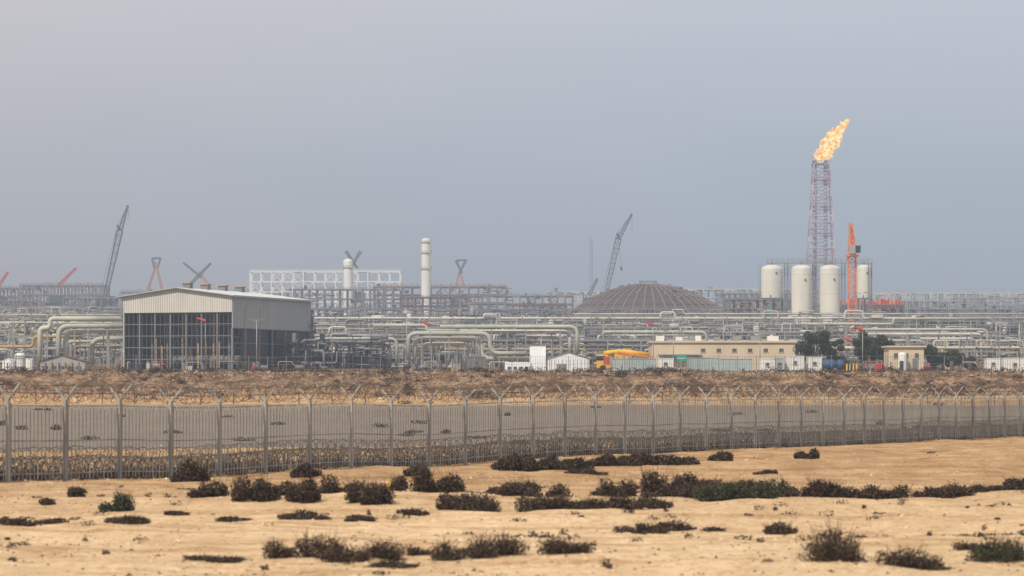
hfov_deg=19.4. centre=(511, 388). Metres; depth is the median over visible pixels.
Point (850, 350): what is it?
process unit
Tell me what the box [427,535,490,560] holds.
desert shrub
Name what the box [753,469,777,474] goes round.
desert shrub
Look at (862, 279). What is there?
storage vessel
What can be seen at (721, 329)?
process unit
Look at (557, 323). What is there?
process unit
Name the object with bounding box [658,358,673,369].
site cabin
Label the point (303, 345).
process unit
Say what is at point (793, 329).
process unit
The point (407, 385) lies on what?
dry scrub
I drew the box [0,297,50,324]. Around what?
construction frame
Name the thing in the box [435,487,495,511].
desert shrub
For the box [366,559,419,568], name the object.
desert shrub
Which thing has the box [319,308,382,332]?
process unit
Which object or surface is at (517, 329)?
pipeline
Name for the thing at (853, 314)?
pipe rack
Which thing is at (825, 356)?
process unit
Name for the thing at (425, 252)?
distillation column
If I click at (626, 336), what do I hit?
process unit
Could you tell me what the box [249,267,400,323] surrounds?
steel framework
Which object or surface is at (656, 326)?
process unit
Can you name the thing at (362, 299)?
construction frame
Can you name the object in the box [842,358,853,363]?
cabin
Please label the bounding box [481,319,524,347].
process unit
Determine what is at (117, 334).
process unit
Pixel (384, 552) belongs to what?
desert shrub
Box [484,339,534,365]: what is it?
process unit
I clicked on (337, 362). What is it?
process unit
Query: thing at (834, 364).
fuel tank
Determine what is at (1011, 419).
security fence
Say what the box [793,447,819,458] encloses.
desert shrub
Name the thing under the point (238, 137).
sky
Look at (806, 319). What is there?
street lamp
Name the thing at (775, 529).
desert shrub
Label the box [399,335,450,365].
process unit
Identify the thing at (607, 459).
desert shrub
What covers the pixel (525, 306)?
construction frame
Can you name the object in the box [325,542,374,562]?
desert shrub
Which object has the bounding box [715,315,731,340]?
street lamp
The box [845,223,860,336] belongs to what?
tower crane
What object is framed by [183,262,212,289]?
lattice boom crane
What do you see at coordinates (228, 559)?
desert shrub
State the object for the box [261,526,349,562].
desert shrub
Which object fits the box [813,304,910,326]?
construction frame
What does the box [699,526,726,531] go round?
desert shrub
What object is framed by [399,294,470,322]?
construction frame
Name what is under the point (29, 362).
water tank
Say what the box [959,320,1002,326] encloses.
process unit
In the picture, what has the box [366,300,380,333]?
street lamp
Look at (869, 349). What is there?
tree
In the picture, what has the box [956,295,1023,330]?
construction frame
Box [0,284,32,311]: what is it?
construction frame
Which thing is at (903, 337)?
process unit
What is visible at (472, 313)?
process unit
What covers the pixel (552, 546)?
desert shrub
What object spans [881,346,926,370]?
gatehouse
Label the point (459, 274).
lattice boom crane
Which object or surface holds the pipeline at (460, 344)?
on the desert ground
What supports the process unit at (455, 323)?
on the desert ground
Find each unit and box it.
[0,317,49,346]
[0,329,36,363]
[14,327,80,360]
[42,320,90,346]
[62,328,119,362]
[86,316,122,355]
[279,333,327,368]
[310,310,316,353]
[311,334,359,368]
[315,313,326,333]
[315,322,345,348]
[316,315,394,348]
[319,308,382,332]
[348,334,390,368]
[361,340,411,367]
[374,309,440,330]
[377,314,432,352]
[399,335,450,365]
[417,315,491,356]
[441,308,504,323]
[441,335,494,365]
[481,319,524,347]
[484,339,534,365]
[509,319,570,344]
[517,333,583,364]
[537,319,582,344]
[572,319,639,339]
[575,322,641,339]
[579,338,623,363]
[607,334,652,357]
[620,323,690,348]
[622,319,689,337]
[652,324,708,338]
[670,316,724,337]
[703,328,746,339]
[705,319,747,337]
[729,316,780,339]
[738,322,785,339]
[753,310,811,333]
[763,315,839,355]
[798,328,844,363]
[818,322,887,342]
[836,327,879,363]
[863,315,936,345]
[870,336,894,367]
[882,336,922,360]
[914,314,983,345]
[917,326,970,362]
[958,331,1017,363]
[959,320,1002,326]
[965,322,1023,356]
[1002,315,1022,337]
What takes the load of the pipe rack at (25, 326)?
on the desert ground
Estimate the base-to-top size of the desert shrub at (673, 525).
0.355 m
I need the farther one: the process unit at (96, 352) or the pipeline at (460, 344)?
the process unit at (96, 352)
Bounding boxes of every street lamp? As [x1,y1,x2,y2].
[5,319,21,355]
[79,328,96,360]
[247,319,265,361]
[323,312,340,368]
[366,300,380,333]
[398,312,415,359]
[436,340,454,364]
[488,312,504,366]
[595,317,611,348]
[663,331,682,357]
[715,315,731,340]
[798,312,814,343]
[908,315,924,345]
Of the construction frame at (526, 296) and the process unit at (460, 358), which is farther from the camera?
the construction frame at (526, 296)
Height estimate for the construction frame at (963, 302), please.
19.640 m
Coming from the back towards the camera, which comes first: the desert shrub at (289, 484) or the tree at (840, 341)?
the tree at (840, 341)
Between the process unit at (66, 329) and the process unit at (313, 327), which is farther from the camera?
the process unit at (66, 329)
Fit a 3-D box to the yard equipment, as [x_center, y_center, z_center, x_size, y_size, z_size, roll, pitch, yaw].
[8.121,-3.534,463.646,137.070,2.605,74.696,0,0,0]
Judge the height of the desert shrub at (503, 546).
0.579 m
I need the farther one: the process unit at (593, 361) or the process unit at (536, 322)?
the process unit at (536, 322)
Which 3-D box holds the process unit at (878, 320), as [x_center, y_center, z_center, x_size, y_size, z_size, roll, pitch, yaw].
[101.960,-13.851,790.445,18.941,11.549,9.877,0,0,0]
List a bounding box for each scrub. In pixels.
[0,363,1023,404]
[0,364,1023,574]
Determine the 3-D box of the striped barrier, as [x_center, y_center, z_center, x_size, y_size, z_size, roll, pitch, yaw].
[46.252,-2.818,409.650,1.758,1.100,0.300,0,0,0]
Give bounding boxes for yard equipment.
[116,358,983,370]
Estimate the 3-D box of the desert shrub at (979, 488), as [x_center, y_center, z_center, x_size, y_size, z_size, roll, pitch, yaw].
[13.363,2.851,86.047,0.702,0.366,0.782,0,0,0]
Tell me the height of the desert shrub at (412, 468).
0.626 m
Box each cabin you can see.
[466,357,485,370]
[611,358,655,370]
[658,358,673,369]
[687,358,717,371]
[719,359,750,371]
[758,358,774,371]
[774,358,783,369]
[785,356,803,371]
[806,357,821,370]
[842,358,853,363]
[983,358,999,369]
[1001,358,1023,370]
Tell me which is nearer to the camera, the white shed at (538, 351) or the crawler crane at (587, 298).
the white shed at (538, 351)
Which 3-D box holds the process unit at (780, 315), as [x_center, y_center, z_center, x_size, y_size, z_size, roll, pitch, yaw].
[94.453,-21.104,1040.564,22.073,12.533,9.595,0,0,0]
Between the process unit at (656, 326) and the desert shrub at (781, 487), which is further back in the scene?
the process unit at (656, 326)
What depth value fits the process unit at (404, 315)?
1061.35 m
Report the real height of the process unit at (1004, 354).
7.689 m
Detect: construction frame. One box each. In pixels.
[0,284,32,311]
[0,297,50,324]
[0,304,122,328]
[19,281,109,311]
[63,295,122,313]
[119,288,291,305]
[293,286,406,333]
[311,305,1023,333]
[373,283,514,322]
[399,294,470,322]
[466,292,573,329]
[506,301,568,320]
[546,288,599,315]
[679,285,819,319]
[717,290,789,320]
[725,295,789,326]
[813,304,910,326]
[867,289,1023,322]
[896,297,996,323]
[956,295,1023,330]
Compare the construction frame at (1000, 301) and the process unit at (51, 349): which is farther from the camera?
the construction frame at (1000, 301)
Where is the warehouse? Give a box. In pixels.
[118,282,314,368]
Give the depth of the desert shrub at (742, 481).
88.43 m
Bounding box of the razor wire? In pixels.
[0,379,1023,481]
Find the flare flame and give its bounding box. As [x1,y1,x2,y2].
[814,119,849,162]
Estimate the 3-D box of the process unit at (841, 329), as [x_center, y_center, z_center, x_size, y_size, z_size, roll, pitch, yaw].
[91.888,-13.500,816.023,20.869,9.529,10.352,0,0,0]
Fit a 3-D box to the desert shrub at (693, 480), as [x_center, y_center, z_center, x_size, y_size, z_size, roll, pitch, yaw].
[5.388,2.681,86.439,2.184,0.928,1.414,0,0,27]
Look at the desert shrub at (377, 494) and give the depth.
75.27 m
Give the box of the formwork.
[840,295,903,308]
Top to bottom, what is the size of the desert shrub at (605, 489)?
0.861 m
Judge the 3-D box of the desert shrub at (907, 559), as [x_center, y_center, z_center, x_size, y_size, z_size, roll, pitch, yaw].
[6.533,2.792,49.822,1.226,0.487,1.341,0,0,0]
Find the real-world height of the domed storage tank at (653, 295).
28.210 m
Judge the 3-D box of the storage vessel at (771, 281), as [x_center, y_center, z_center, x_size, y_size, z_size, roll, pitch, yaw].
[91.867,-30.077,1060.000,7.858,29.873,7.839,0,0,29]
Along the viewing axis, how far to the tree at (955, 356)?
461.50 m
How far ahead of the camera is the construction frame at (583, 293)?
2299.64 m
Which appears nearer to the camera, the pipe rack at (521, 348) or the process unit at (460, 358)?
the pipe rack at (521, 348)
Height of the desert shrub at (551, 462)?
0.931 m
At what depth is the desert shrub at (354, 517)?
68.47 m
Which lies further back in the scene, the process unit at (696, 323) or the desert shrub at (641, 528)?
the process unit at (696, 323)
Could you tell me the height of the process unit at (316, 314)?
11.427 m
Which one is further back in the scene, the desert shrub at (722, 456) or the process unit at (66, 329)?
the process unit at (66, 329)
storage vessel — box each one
[761,261,782,320]
[790,261,810,326]
[817,261,839,336]
[854,261,870,326]
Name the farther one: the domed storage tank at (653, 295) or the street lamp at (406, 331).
the domed storage tank at (653, 295)
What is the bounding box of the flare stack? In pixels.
[805,160,835,308]
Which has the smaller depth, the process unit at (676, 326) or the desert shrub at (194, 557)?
the desert shrub at (194, 557)
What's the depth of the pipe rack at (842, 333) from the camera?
593.97 m
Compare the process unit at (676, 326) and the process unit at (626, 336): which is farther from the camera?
the process unit at (676, 326)
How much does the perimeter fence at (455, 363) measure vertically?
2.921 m
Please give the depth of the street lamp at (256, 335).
479.93 m
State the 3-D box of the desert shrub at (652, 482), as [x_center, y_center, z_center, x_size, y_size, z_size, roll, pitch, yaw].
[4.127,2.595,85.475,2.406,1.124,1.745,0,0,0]
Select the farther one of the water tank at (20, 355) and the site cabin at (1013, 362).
the water tank at (20, 355)
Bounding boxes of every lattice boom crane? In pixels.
[0,271,8,309]
[43,267,76,315]
[147,257,162,289]
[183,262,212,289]
[341,250,367,314]
[447,259,472,316]
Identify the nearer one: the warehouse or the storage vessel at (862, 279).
the warehouse
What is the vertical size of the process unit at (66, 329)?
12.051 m
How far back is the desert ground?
72.76 m
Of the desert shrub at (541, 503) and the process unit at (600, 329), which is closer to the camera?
the desert shrub at (541, 503)
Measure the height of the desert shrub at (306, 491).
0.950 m
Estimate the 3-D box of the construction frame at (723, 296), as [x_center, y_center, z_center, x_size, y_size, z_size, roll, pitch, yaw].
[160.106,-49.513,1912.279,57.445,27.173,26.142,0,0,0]
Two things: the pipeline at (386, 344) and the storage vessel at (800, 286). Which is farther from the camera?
the storage vessel at (800, 286)
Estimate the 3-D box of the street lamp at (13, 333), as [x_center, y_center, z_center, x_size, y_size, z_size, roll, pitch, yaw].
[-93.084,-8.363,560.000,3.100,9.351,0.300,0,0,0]
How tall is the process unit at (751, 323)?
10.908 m
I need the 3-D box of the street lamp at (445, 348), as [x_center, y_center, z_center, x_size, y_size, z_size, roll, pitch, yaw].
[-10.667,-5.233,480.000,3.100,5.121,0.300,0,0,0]
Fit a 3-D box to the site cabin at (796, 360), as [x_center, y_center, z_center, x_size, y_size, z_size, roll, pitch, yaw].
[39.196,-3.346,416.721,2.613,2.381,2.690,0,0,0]
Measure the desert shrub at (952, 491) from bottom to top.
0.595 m
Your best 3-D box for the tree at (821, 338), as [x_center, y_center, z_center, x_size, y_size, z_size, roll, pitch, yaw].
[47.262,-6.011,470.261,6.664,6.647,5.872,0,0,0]
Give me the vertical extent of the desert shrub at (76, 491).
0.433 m
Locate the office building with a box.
[647,330,796,369]
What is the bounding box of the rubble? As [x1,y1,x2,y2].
[0,368,1023,400]
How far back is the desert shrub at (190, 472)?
96.73 m
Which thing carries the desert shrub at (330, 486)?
on the desert ground
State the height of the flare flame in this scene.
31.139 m
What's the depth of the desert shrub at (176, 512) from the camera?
71.24 m
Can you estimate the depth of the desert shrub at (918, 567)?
49.26 m
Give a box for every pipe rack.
[0,306,122,344]
[0,307,121,325]
[0,316,122,366]
[315,310,1023,345]
[315,319,831,355]
[329,332,674,364]
[573,308,1023,350]
[657,323,1023,365]
[817,339,1023,367]
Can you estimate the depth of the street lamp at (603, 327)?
559.93 m
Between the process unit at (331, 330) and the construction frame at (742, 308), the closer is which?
the process unit at (331, 330)
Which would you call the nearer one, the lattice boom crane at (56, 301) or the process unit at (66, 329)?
the process unit at (66, 329)
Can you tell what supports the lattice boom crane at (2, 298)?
on the desert ground
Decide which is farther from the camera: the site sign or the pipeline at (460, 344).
the pipeline at (460, 344)
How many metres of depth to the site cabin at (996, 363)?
416.03 m
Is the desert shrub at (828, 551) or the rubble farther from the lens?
the rubble
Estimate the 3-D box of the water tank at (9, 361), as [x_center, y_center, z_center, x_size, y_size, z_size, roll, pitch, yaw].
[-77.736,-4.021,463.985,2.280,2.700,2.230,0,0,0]
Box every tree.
[792,329,834,360]
[823,338,846,361]
[851,330,886,365]
[921,344,946,367]
[943,349,966,366]
[960,355,976,368]
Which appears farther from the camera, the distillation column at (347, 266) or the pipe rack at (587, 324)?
the distillation column at (347, 266)
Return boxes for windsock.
[197,317,205,366]
[645,321,653,357]
[854,326,862,367]
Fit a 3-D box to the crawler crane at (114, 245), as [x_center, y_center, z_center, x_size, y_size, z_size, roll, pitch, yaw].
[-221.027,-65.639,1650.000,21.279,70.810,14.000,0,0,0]
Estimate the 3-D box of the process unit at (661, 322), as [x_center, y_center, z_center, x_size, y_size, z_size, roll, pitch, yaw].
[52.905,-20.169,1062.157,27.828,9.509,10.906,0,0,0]
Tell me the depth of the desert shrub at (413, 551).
53.17 m
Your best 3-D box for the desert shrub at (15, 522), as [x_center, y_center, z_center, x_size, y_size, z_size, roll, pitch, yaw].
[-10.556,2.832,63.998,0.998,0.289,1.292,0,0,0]
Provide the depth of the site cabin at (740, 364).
415.76 m
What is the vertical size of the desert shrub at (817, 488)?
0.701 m
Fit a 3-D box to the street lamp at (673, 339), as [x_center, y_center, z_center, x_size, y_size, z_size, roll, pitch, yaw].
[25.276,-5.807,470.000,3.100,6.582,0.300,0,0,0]
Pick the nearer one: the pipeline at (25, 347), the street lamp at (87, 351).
the street lamp at (87, 351)
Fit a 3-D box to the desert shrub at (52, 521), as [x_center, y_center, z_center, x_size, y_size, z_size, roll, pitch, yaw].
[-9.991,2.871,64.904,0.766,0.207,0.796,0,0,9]
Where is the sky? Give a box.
[0,0,1023,324]
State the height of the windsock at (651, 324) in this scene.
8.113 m
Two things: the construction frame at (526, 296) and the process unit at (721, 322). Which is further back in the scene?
the construction frame at (526, 296)
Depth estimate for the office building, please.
485.00 m
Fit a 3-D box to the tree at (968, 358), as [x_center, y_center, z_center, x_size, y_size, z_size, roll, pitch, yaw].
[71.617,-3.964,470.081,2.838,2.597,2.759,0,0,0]
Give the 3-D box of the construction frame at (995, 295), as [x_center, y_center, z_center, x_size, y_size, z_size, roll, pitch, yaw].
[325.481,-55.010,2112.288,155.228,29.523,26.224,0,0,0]
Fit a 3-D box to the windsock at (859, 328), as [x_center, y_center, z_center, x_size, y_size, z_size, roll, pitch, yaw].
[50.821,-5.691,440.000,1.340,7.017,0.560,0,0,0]
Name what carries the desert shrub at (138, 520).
on the desert ground
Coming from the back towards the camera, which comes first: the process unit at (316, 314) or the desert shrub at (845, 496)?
the process unit at (316, 314)
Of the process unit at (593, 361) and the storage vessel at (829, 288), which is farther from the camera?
the storage vessel at (829, 288)
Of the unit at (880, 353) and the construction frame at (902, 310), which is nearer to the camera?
the unit at (880, 353)
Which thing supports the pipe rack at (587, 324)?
on the desert ground
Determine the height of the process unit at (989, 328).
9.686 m
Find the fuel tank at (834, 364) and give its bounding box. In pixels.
[822,359,843,369]
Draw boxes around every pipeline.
[0,335,121,366]
[37,316,122,367]
[298,337,397,366]
[373,323,578,367]
[407,331,529,367]
[546,330,707,362]
[800,317,988,365]
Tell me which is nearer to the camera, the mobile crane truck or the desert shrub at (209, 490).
the desert shrub at (209, 490)
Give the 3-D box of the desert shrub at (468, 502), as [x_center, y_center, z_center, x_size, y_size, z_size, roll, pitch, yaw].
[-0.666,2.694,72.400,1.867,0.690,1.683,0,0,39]
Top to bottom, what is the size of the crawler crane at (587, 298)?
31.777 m
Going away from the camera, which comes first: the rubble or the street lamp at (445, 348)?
the rubble
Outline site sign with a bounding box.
[676,355,686,370]
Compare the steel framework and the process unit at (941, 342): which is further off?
the steel framework
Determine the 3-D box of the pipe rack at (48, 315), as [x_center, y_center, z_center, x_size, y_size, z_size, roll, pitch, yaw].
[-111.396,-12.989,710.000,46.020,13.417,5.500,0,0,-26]
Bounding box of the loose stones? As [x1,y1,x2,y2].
[0,440,1023,575]
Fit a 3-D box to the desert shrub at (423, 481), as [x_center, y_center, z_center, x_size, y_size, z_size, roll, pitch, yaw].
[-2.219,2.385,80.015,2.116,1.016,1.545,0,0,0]
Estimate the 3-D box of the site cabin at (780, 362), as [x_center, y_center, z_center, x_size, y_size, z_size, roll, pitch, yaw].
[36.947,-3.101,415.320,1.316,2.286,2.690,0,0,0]
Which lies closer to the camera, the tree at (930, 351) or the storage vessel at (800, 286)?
the tree at (930, 351)
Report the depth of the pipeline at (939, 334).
576.30 m
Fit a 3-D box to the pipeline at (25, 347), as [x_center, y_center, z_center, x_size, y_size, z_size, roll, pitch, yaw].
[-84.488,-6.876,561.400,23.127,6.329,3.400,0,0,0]
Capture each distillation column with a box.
[342,259,353,314]
[420,238,431,315]
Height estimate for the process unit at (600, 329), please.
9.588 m
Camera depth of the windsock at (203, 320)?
469.95 m
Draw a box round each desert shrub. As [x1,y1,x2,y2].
[0,517,38,526]
[33,517,69,523]
[37,496,57,504]
[67,483,89,496]
[98,486,136,511]
[104,513,150,524]
[163,510,190,515]
[169,452,212,481]
[182,554,220,560]
[187,475,229,497]
[200,555,245,562]
[215,515,253,521]
[228,469,281,501]
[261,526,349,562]
[276,477,300,495]
[276,507,331,519]
[284,471,322,503]
[289,462,321,477]
[318,468,360,493]
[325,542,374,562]
[344,471,395,504]
[344,513,377,521]
[357,536,409,560]
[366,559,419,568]
[389,460,467,492]
[395,507,429,515]
[402,462,430,476]
[405,545,433,555]
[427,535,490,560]
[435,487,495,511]
[445,487,531,511]
[464,530,532,558]
[465,484,498,493]
[489,446,545,471]
[494,477,537,496]
[498,477,570,496]
[523,492,611,509]
[534,530,597,554]
[537,449,576,470]
[564,467,607,474]
[570,454,594,468]
[585,452,621,466]
[586,492,673,509]
[588,471,625,496]
[611,520,670,533]
[614,462,697,496]
[618,450,700,465]
[618,452,642,465]
[640,483,695,498]
[651,519,696,530]
[669,467,727,491]
[693,476,778,501]
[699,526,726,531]
[707,449,734,460]
[729,476,770,490]
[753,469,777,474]
[762,518,798,534]
[765,474,798,496]
[779,475,849,497]
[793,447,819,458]
[796,515,866,562]
[822,484,862,498]
[849,481,899,498]
[870,543,945,570]
[884,481,912,497]
[911,479,976,498]
[912,562,956,570]
[951,538,992,550]
[966,529,1023,563]
[969,483,990,492]
[985,474,1023,490]
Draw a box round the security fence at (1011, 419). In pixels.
[0,383,1023,482]
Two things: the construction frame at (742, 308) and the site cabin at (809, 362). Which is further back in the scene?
the construction frame at (742, 308)
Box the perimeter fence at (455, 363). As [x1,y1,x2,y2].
[0,354,1021,372]
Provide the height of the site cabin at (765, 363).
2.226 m
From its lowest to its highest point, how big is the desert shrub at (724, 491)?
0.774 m
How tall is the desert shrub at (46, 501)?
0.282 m
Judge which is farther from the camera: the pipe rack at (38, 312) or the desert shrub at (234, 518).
the pipe rack at (38, 312)
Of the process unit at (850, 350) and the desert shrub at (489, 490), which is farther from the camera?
the process unit at (850, 350)
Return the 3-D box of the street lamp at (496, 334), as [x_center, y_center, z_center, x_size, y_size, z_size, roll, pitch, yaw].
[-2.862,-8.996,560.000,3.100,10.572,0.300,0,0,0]
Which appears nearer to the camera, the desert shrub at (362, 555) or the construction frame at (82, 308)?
the desert shrub at (362, 555)
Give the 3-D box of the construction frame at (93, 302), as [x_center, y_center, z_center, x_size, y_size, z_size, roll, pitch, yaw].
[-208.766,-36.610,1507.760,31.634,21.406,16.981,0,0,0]
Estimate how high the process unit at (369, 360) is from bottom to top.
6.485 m
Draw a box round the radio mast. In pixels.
[589,238,592,296]
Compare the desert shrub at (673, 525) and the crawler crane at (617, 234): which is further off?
the crawler crane at (617, 234)
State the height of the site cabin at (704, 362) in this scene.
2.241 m
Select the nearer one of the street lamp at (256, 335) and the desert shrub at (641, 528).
the desert shrub at (641, 528)
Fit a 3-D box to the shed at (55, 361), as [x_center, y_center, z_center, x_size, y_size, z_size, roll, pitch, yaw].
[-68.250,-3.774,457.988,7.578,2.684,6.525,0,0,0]
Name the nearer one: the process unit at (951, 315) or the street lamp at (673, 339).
the street lamp at (673, 339)
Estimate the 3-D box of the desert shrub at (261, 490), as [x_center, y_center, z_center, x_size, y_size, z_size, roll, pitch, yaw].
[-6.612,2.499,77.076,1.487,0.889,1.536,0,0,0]
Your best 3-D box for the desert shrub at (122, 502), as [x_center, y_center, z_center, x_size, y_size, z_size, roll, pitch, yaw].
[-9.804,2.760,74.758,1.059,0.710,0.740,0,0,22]
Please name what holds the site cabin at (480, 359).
on the desert ground
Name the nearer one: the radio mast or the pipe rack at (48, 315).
the pipe rack at (48, 315)
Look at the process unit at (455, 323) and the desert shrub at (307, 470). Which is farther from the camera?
the process unit at (455, 323)
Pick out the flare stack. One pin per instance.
(813, 193)
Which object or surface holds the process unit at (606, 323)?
on the desert ground
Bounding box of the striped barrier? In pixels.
[844,364,856,369]
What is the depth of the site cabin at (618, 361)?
417.27 m
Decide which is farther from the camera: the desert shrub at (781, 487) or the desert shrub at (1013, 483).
the desert shrub at (1013, 483)
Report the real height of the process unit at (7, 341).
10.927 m
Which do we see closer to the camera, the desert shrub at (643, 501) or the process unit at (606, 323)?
the desert shrub at (643, 501)
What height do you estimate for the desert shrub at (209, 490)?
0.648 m
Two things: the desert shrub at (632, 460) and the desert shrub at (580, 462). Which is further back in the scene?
the desert shrub at (632, 460)
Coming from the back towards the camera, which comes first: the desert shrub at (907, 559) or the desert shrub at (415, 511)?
the desert shrub at (415, 511)
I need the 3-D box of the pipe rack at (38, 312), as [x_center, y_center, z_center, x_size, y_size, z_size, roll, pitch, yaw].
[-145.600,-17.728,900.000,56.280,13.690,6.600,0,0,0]
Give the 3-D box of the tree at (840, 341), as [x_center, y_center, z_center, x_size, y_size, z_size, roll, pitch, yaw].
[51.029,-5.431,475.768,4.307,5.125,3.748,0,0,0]
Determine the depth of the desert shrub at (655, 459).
113.85 m
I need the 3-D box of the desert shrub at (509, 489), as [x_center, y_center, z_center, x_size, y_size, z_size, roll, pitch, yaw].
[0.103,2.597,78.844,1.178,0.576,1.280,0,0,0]
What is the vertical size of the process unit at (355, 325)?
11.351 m
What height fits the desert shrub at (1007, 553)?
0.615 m
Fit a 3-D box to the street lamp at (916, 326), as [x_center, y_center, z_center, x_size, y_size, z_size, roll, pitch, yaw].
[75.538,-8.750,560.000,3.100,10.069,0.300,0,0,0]
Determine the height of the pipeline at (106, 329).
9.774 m
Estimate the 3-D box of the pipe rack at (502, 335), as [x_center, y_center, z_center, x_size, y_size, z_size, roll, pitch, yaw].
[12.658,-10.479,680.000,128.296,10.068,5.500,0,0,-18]
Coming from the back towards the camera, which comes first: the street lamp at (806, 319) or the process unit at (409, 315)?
the process unit at (409, 315)
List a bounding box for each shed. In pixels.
[38,355,90,370]
[505,345,590,371]
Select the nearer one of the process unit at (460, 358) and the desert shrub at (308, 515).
the desert shrub at (308, 515)
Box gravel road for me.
[0,404,1022,452]
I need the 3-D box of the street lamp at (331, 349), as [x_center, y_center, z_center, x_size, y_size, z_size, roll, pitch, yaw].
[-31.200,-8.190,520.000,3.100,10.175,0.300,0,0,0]
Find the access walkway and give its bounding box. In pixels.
[767,259,872,330]
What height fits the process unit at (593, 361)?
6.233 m
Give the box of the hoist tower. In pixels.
[761,306,769,326]
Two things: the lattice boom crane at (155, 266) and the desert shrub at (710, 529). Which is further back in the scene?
the lattice boom crane at (155, 266)
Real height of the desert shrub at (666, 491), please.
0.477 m
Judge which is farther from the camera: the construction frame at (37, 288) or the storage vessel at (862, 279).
the construction frame at (37, 288)
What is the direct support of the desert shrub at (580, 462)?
on the desert ground
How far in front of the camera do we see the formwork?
1110.00 m
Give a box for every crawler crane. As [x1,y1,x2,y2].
[91,205,128,312]
[583,278,597,301]
[602,213,632,291]
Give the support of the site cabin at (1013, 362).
on the desert ground
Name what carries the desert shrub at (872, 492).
on the desert ground
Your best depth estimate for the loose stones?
58.17 m
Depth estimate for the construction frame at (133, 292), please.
2300.20 m
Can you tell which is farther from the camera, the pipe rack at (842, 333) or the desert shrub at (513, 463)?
the pipe rack at (842, 333)
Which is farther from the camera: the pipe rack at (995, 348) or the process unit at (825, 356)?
the process unit at (825, 356)
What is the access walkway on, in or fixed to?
on the desert ground
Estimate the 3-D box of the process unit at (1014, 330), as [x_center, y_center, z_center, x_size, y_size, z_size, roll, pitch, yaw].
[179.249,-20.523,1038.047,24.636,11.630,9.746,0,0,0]
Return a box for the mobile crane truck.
[596,349,653,371]
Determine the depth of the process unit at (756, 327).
636.11 m
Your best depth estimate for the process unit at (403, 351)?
541.70 m
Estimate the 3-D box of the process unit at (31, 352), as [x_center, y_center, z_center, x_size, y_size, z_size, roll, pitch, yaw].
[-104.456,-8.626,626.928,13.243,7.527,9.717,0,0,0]
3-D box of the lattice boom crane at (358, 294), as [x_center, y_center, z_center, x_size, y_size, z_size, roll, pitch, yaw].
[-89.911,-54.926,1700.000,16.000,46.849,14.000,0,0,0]
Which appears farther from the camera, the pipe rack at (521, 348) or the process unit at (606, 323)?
the process unit at (606, 323)
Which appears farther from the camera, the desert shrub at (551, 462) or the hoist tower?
the hoist tower
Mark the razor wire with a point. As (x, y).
(581, 441)
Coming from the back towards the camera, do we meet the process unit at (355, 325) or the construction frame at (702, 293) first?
the construction frame at (702, 293)
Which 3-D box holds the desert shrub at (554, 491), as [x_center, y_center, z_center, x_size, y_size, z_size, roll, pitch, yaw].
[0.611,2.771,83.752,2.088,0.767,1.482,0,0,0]
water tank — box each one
[2,354,16,370]
[13,353,25,368]
[26,356,33,369]
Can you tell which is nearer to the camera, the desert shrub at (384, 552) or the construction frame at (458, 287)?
the desert shrub at (384, 552)
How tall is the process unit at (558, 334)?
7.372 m
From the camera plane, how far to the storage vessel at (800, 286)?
997.21 m
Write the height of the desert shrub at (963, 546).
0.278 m
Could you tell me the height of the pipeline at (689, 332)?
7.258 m
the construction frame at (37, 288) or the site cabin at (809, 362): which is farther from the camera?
the construction frame at (37, 288)
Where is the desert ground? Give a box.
[0,330,1023,575]
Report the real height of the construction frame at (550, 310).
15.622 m
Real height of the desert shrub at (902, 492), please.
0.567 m
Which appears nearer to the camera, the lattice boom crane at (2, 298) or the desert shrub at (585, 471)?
the desert shrub at (585, 471)
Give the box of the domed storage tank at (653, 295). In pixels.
[567,281,723,329]

